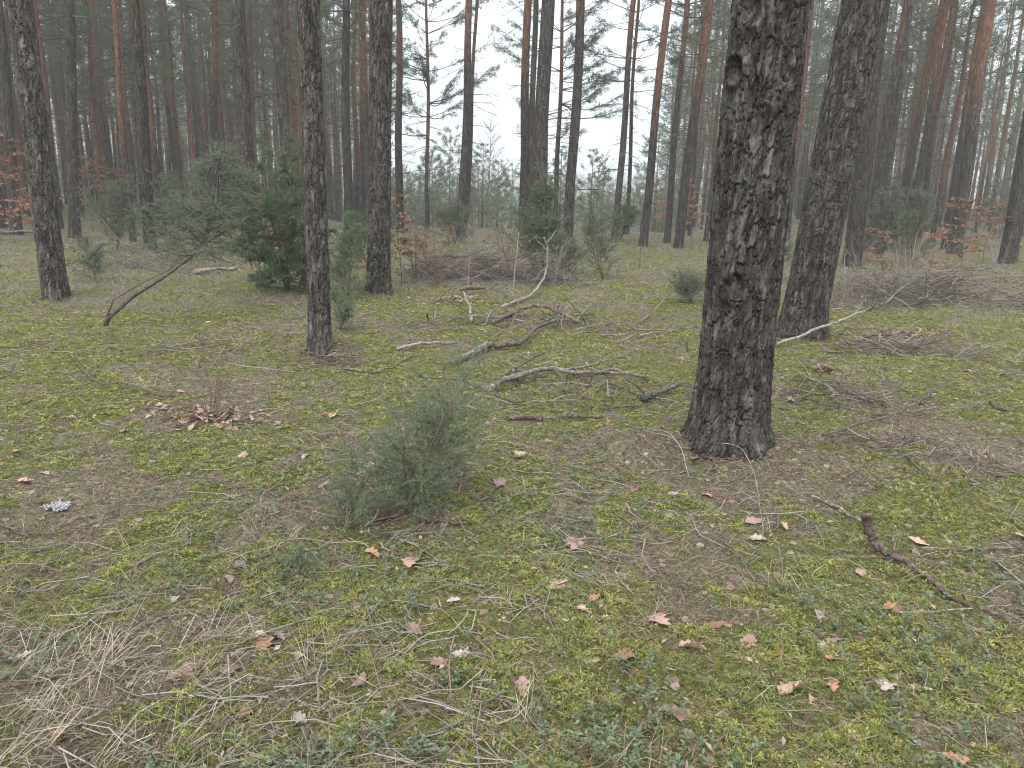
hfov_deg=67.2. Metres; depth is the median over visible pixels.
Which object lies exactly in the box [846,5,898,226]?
pine tree
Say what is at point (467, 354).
fallen branch
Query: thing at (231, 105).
pine tree
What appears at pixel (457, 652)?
oak leaf
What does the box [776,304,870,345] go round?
fallen branch
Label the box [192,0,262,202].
pine tree
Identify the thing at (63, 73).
pine tree
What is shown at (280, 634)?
oak leaf
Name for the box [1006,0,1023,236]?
pine tree
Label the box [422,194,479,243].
juniper
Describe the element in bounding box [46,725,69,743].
oak leaf
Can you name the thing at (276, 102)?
pine tree
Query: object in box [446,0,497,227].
pine tree
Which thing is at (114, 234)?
fallen branch
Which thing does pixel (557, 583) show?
oak leaf
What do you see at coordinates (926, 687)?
oak leaf
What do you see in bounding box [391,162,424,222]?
young pine
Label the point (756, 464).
bark flakes
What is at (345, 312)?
juniper
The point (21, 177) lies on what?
pine tree
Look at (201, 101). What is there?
pine tree
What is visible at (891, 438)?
brush heap
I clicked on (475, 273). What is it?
brush heap
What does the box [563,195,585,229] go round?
young pine
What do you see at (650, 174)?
pine tree
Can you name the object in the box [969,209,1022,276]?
bare shrub
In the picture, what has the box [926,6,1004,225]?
pine tree
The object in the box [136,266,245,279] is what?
leaf pile
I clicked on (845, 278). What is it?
bare shrub
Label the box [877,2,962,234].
pine tree
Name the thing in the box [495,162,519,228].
young pine
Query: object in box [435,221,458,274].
beech sapling
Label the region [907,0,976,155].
pine tree
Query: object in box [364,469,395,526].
fallen branch
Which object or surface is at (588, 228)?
bare shrub
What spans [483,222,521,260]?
bare shrub
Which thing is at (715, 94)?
pine tree
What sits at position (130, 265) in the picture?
brush heap
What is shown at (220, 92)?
pine tree
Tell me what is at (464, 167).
pine tree
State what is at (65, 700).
dry grass
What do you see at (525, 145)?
pine tree
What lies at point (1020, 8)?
pine tree
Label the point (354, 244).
juniper
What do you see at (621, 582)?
fallen branch
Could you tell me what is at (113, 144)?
pine tree
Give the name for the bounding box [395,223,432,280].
bare shrub
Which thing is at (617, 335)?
fallen branch
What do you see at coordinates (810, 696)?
oak leaf
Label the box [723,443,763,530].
fallen branch
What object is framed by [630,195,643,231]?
young pine
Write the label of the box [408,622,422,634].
oak leaf
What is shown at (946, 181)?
pine tree
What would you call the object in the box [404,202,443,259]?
bare shrub
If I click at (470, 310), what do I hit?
fallen branch
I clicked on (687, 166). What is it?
pine tree
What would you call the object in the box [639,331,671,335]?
fallen branch
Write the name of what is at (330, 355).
brush heap
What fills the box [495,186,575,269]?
juniper
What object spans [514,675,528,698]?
oak leaf
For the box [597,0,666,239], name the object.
pine tree
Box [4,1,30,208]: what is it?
pine tree
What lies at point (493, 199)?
young pine
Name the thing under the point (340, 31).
pine tree
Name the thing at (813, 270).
pine tree
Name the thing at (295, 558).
juniper
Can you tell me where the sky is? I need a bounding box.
[11,0,1023,202]
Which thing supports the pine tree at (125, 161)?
on the ground at (848, 496)
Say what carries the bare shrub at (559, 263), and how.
on the ground at (848, 496)
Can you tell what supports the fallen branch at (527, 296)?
on the ground at (848, 496)
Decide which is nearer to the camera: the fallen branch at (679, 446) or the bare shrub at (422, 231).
the fallen branch at (679, 446)
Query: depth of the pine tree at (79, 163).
32.11 m
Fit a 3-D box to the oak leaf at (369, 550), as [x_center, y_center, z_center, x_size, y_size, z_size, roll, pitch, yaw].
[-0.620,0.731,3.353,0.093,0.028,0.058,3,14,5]
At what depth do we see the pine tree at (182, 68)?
47.97 m
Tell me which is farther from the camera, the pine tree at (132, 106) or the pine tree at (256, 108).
the pine tree at (256, 108)
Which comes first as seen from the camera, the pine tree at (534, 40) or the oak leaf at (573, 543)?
the oak leaf at (573, 543)
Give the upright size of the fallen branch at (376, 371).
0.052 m
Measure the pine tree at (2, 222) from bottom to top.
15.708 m
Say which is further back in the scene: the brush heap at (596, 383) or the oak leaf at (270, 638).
the brush heap at (596, 383)
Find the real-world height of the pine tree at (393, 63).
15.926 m
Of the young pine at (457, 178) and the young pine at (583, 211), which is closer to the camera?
the young pine at (457, 178)
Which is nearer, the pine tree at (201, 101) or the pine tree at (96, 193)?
the pine tree at (201, 101)
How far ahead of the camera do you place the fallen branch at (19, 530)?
3.40 m
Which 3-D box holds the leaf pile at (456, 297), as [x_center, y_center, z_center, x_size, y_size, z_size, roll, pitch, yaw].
[-0.993,-1.181,10.634,1.624,0.134,2.401,-8,17,-34]
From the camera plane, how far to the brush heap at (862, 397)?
5.79 m
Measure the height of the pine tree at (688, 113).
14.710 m
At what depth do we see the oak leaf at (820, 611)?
2.78 m
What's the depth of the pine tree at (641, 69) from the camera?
27.64 m
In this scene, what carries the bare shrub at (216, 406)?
on the ground at (848, 496)
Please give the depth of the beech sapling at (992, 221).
19.24 m
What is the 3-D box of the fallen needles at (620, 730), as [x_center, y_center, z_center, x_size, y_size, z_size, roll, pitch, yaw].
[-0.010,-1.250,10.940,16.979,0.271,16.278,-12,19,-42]
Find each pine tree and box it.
[0,0,24,159]
[0,0,45,216]
[0,0,59,234]
[0,7,20,181]
[0,15,23,228]
[0,94,23,218]
[3,0,102,228]
[3,1,64,209]
[4,0,55,110]
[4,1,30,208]
[4,1,66,189]
[6,29,24,214]
[7,0,71,300]
[33,0,135,237]
[39,0,84,184]
[39,0,110,186]
[39,0,147,176]
[40,0,132,223]
[41,0,116,214]
[41,4,81,195]
[42,1,94,192]
[42,1,114,205]
[42,2,87,164]
[45,0,131,183]
[45,16,112,206]
[55,0,130,175]
[57,1,133,185]
[59,0,127,213]
[59,41,107,204]
[75,0,150,223]
[77,0,167,147]
[77,2,129,195]
[80,0,197,237]
[81,0,219,250]
[83,0,152,180]
[83,0,179,175]
[86,7,132,185]
[90,0,152,241]
[102,1,169,204]
[102,5,148,159]
[111,0,175,203]
[121,0,182,232]
[123,0,172,225]
[125,0,206,219]
[126,0,171,124]
[128,1,210,196]
[133,0,201,194]
[144,1,198,183]
[145,0,224,200]
[150,2,194,166]
[154,0,210,202]
[158,1,211,172]
[159,0,211,226]
[166,0,230,214]
[170,2,211,192]
[177,5,230,164]
[182,25,222,194]
[184,0,231,199]
[184,0,236,218]
[187,0,235,232]
[189,0,252,200]
[191,0,252,155]
[191,0,276,198]
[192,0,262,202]
[194,0,263,254]
[197,0,271,201]
[198,0,284,159]
[199,2,272,170]
[206,0,293,217]
[206,40,271,201]
[219,20,277,220]
[220,0,351,216]
[221,1,272,206]
[222,23,275,187]
[223,0,293,158]
[225,26,271,161]
[246,0,332,206]
[247,0,292,206]
[247,0,293,206]
[247,0,293,206]
[251,0,300,253]
[255,0,341,222]
[258,18,298,138]
[260,2,330,102]
[264,7,296,100]
[268,0,337,52]
[269,0,342,205]
[285,0,432,237]
[286,2,341,179]
[290,2,334,190]
[293,1,357,220]
[297,0,333,358]
[320,0,405,227]
[321,0,341,219]
[322,1,416,187]
[323,0,416,203]
[324,0,394,213]
[326,50,352,218]
[329,1,392,193]
[329,13,395,184]
[332,21,368,212]
[336,1,369,223]
[338,61,359,209]
[340,1,394,206]
[349,16,408,173]
[350,0,500,228]
[355,19,410,166]
[364,0,392,294]
[394,0,434,232]
[433,0,517,235]
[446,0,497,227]
[485,0,639,221]
[487,0,570,227]
[498,0,559,240]
[506,0,577,257]
[528,0,623,248]
[566,0,719,234]
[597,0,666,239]
[625,0,729,235]
[625,0,730,242]
[635,0,698,246]
[648,0,707,188]
[654,88,683,217]
[655,1,725,211]
[655,63,685,217]
[660,18,690,229]
[663,3,719,231]
[666,0,716,229]
[670,4,725,215]
[673,0,727,248]
[677,11,717,181]
[679,0,729,214]
[680,0,731,230]
[680,0,811,461]
[695,1,730,240]
[696,0,731,178]
[697,26,722,216]
[705,16,729,133]
[710,0,730,119]
[712,0,729,73]
[777,0,884,340]
[787,0,838,239]
[793,0,839,209]
[794,1,834,192]
[795,0,835,219]
[796,0,831,191]
[797,0,830,185]
[797,0,840,177]
[799,0,839,218]
[806,0,838,143]
[812,0,888,108]
[814,6,835,120]
[819,1,840,65]
[822,0,936,238]
[840,0,926,267]
[846,0,928,254]
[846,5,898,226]
[848,13,907,203]
[863,0,936,252]
[869,0,915,197]
[875,0,955,197]
[876,0,933,127]
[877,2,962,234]
[881,0,945,180]
[885,0,943,196]
[886,0,970,154]
[889,0,985,245]
[895,43,930,170]
[896,87,951,174]
[898,0,980,249]
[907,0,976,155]
[909,0,964,241]
[911,1,980,207]
[912,0,1011,241]
[916,0,979,238]
[917,0,980,172]
[921,0,1023,191]
[924,0,1007,249]
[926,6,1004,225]
[929,0,1005,227]
[937,0,1022,253]
[955,5,1014,215]
[973,0,1023,232]
[975,0,1023,226]
[980,33,1023,264]
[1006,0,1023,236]
[1012,0,1023,81]
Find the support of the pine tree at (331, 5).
on the ground at (848, 496)
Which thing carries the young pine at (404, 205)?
on the ground at (848, 496)
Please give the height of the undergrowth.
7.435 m
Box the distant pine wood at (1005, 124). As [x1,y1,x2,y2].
[0,0,1023,231]
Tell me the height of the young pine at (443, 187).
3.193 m
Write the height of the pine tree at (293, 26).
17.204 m
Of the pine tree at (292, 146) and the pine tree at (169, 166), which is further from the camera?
the pine tree at (169, 166)
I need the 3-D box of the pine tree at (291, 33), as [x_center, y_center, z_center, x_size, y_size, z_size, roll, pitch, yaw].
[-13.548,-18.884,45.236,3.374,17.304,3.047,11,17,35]
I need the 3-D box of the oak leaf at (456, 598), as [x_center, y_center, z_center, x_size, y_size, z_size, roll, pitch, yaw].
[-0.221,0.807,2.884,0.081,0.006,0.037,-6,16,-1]
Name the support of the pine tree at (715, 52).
on the ground at (848, 496)
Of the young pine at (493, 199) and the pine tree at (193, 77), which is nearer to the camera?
the young pine at (493, 199)
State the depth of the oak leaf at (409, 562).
3.21 m
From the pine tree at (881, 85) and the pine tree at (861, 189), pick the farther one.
the pine tree at (881, 85)
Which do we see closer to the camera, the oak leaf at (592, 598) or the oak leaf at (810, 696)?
the oak leaf at (810, 696)
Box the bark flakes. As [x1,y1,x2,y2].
[21,289,864,489]
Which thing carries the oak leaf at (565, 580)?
on the ground at (848, 496)
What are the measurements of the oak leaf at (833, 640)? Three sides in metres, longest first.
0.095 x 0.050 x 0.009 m
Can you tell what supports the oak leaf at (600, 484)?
on the moss at (756, 686)
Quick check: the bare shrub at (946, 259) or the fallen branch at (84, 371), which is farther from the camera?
the bare shrub at (946, 259)
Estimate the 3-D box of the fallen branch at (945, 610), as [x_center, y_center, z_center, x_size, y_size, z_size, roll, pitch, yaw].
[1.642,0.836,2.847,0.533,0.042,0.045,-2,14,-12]
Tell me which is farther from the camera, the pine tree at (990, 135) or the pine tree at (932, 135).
the pine tree at (990, 135)
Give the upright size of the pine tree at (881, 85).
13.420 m
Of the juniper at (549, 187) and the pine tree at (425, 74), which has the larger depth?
the pine tree at (425, 74)
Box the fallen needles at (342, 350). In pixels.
[28,289,832,478]
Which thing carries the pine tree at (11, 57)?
on the ground at (848, 496)
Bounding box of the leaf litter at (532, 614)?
[2,256,1013,767]
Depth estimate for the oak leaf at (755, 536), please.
3.46 m
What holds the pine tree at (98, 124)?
on the ground at (848, 496)
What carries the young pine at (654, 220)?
on the ground at (848, 496)
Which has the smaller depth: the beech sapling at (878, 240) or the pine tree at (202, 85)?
the beech sapling at (878, 240)
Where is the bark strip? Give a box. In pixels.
[410,512,465,524]
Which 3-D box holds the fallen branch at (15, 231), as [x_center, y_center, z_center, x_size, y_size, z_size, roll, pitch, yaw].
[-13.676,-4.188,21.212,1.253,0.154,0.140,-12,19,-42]
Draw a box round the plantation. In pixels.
[359,183,677,231]
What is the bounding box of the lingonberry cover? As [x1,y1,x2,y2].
[0,238,1023,767]
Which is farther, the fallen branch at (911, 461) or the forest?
the forest
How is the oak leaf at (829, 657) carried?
on the ground at (848, 496)
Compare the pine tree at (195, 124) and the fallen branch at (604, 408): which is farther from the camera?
the pine tree at (195, 124)
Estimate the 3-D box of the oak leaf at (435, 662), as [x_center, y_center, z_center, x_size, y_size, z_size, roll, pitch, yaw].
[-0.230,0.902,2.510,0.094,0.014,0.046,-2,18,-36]
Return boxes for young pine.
[360,162,409,217]
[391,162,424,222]
[391,168,405,225]
[392,166,419,225]
[404,172,424,224]
[407,151,453,226]
[408,146,447,226]
[415,183,432,226]
[421,194,437,225]
[422,125,476,222]
[429,162,455,221]
[430,184,455,226]
[446,169,475,220]
[449,183,458,227]
[453,142,507,227]
[456,159,498,227]
[470,174,491,226]
[470,176,509,227]
[470,181,486,227]
[470,186,483,224]
[476,159,514,224]
[483,182,511,226]
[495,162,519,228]
[498,180,518,227]
[510,158,553,216]
[548,143,582,223]
[550,161,586,225]
[552,193,563,227]
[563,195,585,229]
[573,192,591,229]
[574,147,613,224]
[578,171,609,224]
[586,186,604,230]
[589,172,613,227]
[602,185,623,230]
[605,187,630,229]
[622,128,687,231]
[623,160,660,229]
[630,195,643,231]
[640,182,666,231]
[649,191,675,231]
[650,191,675,230]
[651,176,678,232]
[652,193,673,230]
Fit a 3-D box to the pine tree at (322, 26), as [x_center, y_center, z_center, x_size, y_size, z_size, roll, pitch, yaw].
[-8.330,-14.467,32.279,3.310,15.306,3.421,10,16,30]
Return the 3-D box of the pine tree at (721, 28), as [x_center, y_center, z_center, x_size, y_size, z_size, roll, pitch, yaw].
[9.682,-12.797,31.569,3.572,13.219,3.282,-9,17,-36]
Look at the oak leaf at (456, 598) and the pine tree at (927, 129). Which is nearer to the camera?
the oak leaf at (456, 598)
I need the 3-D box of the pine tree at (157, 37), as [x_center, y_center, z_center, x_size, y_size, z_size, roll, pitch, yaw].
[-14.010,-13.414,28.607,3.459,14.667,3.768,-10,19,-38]
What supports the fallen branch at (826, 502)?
on the ground at (848, 496)
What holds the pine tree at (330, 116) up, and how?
on the ground at (848, 496)
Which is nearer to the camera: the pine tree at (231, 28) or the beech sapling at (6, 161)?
the beech sapling at (6, 161)
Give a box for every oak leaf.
[13,649,36,660]
[16,478,33,481]
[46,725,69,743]
[167,593,184,603]
[174,659,207,673]
[217,663,238,672]
[224,572,233,582]
[233,558,245,568]
[239,705,253,717]
[254,633,273,649]
[272,630,284,639]
[289,710,306,722]
[294,651,310,660]
[327,410,337,418]
[350,672,366,689]
[361,547,378,556]
[376,516,394,520]
[401,557,426,568]
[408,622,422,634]
[430,656,447,665]
[447,596,459,601]
[452,649,469,657]
[490,477,506,486]
[514,451,525,456]
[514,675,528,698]
[549,580,566,588]
[551,578,567,583]
[565,537,583,548]
[577,604,591,613]
[588,593,603,601]
[591,482,604,487]
[610,648,637,659]
[646,612,670,627]
[661,705,698,722]
[674,639,705,649]
[701,620,726,629]
[738,630,757,647]
[745,516,765,523]
[748,533,765,539]
[777,681,806,694]
[779,522,788,529]
[808,692,818,702]
[815,609,826,620]
[822,654,842,659]
[823,638,844,644]
[827,679,838,691]
[856,568,865,575]
[876,677,898,690]
[883,601,911,610]
[908,536,929,545]
[910,683,932,690]
[943,751,975,764]
[971,627,983,631]
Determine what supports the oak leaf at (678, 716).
on the ground at (848, 496)
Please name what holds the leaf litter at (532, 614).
on the ground at (848, 496)
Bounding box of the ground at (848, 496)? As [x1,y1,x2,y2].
[0,182,1023,767]
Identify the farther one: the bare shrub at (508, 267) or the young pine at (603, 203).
the young pine at (603, 203)
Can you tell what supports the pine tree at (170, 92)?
on the ground at (848, 496)
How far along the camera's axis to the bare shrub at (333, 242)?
14.37 m
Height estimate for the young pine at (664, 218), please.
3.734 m
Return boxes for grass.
[0,204,1023,334]
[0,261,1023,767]
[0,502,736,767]
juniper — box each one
[65,232,114,281]
[75,164,153,248]
[103,134,261,325]
[123,164,202,257]
[216,130,339,291]
[256,536,329,585]
[305,435,409,537]
[328,207,396,265]
[329,220,377,298]
[330,278,358,329]
[346,330,506,528]
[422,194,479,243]
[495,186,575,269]
[519,162,564,269]
[538,228,592,274]
[561,197,633,279]
[597,200,641,238]
[665,264,706,303]
[783,228,794,270]
[863,182,913,260]
[875,183,946,265]
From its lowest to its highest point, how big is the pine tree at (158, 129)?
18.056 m
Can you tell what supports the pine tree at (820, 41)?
on the ground at (848, 496)
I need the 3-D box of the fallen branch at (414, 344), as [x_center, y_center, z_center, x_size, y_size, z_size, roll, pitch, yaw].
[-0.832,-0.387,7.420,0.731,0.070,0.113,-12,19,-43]
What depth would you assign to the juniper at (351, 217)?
14.34 m
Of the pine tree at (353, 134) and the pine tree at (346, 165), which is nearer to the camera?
the pine tree at (346, 165)
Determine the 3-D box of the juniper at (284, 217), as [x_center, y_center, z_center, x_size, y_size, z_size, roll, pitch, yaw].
[-3.239,-2.267,10.789,1.663,2.514,1.800,9,16,27]
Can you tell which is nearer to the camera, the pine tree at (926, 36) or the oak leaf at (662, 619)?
the oak leaf at (662, 619)
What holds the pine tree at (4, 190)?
on the ground at (848, 496)
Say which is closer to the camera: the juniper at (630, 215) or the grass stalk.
the grass stalk
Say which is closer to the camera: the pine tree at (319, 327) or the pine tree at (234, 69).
the pine tree at (319, 327)
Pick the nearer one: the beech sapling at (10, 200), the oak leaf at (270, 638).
the oak leaf at (270, 638)
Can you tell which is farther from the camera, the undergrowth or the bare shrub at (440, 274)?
the undergrowth
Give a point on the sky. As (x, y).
(600, 134)
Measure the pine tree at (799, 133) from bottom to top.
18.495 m
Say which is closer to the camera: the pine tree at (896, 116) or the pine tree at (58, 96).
the pine tree at (896, 116)
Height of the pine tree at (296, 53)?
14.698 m
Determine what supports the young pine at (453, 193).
on the ground at (848, 496)
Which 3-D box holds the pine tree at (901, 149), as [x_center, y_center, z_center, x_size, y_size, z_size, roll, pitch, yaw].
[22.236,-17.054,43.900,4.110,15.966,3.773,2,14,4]
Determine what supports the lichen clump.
on the ground at (848, 496)
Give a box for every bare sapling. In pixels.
[423,180,443,257]
[442,200,480,266]
[631,210,650,265]
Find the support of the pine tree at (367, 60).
on the ground at (848, 496)
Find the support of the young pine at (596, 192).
on the ground at (848, 496)
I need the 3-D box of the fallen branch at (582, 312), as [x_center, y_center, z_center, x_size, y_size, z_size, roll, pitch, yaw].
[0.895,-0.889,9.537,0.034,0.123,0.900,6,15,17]
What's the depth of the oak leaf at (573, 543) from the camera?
3.33 m
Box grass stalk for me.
[328,692,330,760]
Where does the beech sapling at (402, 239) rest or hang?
on the ground at (848, 496)
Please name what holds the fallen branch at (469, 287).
on the ground at (848, 496)
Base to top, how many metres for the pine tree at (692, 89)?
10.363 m
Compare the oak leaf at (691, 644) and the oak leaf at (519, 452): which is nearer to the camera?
the oak leaf at (691, 644)
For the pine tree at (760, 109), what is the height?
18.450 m
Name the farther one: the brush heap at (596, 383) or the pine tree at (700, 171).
the pine tree at (700, 171)
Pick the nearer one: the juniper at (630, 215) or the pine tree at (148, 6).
the juniper at (630, 215)
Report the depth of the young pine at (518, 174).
34.92 m
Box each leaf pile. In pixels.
[66,397,322,448]
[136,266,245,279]
[373,291,515,308]
[804,362,846,375]
[824,316,1000,341]
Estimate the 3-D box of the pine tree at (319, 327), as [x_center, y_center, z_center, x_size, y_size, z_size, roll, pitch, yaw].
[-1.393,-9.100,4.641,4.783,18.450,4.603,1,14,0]
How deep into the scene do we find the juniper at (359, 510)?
3.57 m
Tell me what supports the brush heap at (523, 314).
on the ground at (848, 496)
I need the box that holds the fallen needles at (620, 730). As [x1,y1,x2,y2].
[0,262,1023,767]
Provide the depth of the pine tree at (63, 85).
35.59 m
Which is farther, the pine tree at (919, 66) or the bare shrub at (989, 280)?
the pine tree at (919, 66)
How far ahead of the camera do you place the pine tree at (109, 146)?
36.45 m
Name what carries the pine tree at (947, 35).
on the ground at (848, 496)
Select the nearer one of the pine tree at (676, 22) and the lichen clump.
the lichen clump
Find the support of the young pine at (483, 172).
on the ground at (848, 496)
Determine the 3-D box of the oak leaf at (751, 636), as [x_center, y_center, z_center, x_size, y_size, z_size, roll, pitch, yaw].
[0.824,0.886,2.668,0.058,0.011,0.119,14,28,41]
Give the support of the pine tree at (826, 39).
on the ground at (848, 496)
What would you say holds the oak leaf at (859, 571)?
on the ground at (848, 496)
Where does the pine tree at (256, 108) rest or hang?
on the ground at (848, 496)
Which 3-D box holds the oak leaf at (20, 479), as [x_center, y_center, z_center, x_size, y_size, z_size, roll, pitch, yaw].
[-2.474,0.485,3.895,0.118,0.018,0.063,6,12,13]
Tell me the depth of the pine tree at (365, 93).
22.95 m
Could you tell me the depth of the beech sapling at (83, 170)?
23.00 m
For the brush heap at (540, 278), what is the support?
on the ground at (848, 496)
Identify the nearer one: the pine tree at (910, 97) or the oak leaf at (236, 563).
the oak leaf at (236, 563)
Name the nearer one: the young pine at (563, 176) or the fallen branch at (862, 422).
the fallen branch at (862, 422)
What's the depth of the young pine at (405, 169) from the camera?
48.17 m
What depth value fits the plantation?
92.76 m
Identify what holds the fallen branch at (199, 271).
on the ground at (848, 496)
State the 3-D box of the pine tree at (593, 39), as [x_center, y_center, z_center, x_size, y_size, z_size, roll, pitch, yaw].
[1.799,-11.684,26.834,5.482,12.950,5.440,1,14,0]
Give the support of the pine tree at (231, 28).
on the ground at (848, 496)
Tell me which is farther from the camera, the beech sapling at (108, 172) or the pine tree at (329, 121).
the pine tree at (329, 121)
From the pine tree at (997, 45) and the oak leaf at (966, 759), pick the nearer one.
the oak leaf at (966, 759)
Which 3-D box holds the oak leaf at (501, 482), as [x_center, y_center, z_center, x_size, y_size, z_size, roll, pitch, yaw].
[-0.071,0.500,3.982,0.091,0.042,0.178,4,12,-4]
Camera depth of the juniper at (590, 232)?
13.64 m
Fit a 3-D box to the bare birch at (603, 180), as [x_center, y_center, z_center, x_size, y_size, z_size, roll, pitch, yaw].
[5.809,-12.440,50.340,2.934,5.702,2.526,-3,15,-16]
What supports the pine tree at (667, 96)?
on the ground at (848, 496)
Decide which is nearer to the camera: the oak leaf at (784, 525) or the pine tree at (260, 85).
the oak leaf at (784, 525)
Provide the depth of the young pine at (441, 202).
50.96 m
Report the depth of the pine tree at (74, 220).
19.88 m
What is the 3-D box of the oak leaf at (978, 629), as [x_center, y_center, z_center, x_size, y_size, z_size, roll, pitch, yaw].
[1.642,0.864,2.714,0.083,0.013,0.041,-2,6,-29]
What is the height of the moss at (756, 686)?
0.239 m
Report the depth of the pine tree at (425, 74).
27.41 m
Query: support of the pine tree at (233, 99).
on the ground at (848, 496)
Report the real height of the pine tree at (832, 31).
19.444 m
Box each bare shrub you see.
[16,190,57,231]
[99,187,139,236]
[104,246,152,299]
[104,479,120,520]
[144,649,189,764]
[166,331,259,416]
[329,224,340,266]
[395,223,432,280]
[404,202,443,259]
[414,231,460,284]
[457,208,495,267]
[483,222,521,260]
[492,218,525,281]
[543,233,580,285]
[574,200,604,246]
[817,359,839,384]
[836,244,862,300]
[839,252,907,311]
[843,219,887,271]
[864,215,940,282]
[882,222,948,300]
[923,231,969,288]
[968,262,1022,298]
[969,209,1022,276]
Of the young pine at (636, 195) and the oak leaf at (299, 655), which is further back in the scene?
the young pine at (636, 195)
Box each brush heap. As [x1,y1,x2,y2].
[65,236,242,274]
[273,341,382,369]
[389,293,676,342]
[391,239,594,286]
[397,347,692,413]
[482,232,600,288]
[771,359,946,421]
[774,409,988,465]
[786,310,1023,366]
[830,242,1023,311]
[883,429,1023,498]
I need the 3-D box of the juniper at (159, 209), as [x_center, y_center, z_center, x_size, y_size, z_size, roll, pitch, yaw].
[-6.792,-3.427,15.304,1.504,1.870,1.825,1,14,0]
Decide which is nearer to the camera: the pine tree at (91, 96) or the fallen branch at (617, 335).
the fallen branch at (617, 335)
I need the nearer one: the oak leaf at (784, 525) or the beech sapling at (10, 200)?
the oak leaf at (784, 525)
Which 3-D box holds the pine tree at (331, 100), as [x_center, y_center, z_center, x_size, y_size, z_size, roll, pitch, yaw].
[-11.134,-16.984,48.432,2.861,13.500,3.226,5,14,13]
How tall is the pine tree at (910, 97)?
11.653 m
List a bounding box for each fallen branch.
[0,230,33,234]
[0,518,110,533]
[69,354,195,406]
[75,180,146,269]
[194,266,236,274]
[343,355,411,372]
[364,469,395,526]
[396,341,457,349]
[424,254,468,257]
[449,342,493,364]
[459,285,485,291]
[462,290,472,321]
[468,254,469,284]
[491,303,578,323]
[494,319,559,348]
[501,230,556,307]
[509,413,602,421]
[512,231,518,299]
[558,260,578,279]
[576,303,592,319]
[600,334,640,336]
[600,404,649,409]
[613,570,633,594]
[623,375,680,401]
[639,287,673,322]
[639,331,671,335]
[653,429,690,481]
[718,538,764,584]
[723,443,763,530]
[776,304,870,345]
[810,494,861,521]
[822,359,969,439]
[860,512,1000,618]
[884,269,982,304]
[891,605,1010,613]
[904,455,930,475]
[921,547,1023,550]
[963,481,972,505]
[965,442,981,472]
[989,400,1015,410]
[989,552,1023,583]
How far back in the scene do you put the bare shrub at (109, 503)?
3.56 m
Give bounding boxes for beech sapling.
[0,132,60,243]
[0,174,31,266]
[60,155,117,230]
[82,162,139,208]
[391,194,425,281]
[408,234,453,275]
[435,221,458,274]
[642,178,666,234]
[677,179,707,243]
[864,227,903,279]
[920,228,946,272]
[933,196,1002,268]
[946,203,1022,260]
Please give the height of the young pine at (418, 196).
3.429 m
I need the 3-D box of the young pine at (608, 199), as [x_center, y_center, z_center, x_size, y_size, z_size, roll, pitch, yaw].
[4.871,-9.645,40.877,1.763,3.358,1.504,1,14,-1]
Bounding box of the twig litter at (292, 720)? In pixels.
[0,242,1023,767]
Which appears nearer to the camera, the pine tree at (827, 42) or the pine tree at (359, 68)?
the pine tree at (827, 42)
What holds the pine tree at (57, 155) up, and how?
on the ground at (848, 496)
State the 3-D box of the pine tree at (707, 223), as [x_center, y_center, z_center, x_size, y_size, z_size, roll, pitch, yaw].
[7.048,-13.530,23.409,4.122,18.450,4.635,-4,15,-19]
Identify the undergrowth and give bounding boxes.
[19,128,1023,236]
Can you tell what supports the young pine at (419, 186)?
on the ground at (848, 496)
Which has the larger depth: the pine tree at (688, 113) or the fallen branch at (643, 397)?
the pine tree at (688, 113)
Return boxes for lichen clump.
[39,498,70,511]
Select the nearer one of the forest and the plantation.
the plantation
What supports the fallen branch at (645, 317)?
on the ground at (848, 496)
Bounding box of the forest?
[342,168,709,200]
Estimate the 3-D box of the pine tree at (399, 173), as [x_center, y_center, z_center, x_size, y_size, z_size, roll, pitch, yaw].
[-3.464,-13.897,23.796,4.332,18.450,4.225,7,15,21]
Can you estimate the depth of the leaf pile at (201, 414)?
5.01 m
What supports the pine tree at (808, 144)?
on the ground at (848, 496)
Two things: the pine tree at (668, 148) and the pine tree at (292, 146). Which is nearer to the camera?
the pine tree at (292, 146)
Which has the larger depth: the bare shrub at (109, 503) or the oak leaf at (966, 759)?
the bare shrub at (109, 503)
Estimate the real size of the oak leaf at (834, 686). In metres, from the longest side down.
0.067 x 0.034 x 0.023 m
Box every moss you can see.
[0,236,1023,767]
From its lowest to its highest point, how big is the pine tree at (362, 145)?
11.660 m
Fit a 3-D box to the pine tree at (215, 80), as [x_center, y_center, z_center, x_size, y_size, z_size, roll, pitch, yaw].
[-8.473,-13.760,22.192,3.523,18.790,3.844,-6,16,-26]
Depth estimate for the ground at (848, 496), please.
3.85 m
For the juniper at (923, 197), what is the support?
on the ground at (848, 496)
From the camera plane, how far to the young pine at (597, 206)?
51.41 m
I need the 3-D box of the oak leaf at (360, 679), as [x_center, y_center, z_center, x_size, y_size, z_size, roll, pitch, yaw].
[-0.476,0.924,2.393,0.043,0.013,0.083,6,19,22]
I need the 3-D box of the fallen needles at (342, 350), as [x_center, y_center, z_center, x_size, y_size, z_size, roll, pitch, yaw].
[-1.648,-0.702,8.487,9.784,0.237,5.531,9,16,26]
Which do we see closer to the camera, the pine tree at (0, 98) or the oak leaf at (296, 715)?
the oak leaf at (296, 715)
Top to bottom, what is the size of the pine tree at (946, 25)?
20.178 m
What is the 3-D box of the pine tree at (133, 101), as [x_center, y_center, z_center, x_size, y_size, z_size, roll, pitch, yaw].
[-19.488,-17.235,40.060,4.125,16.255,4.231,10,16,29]

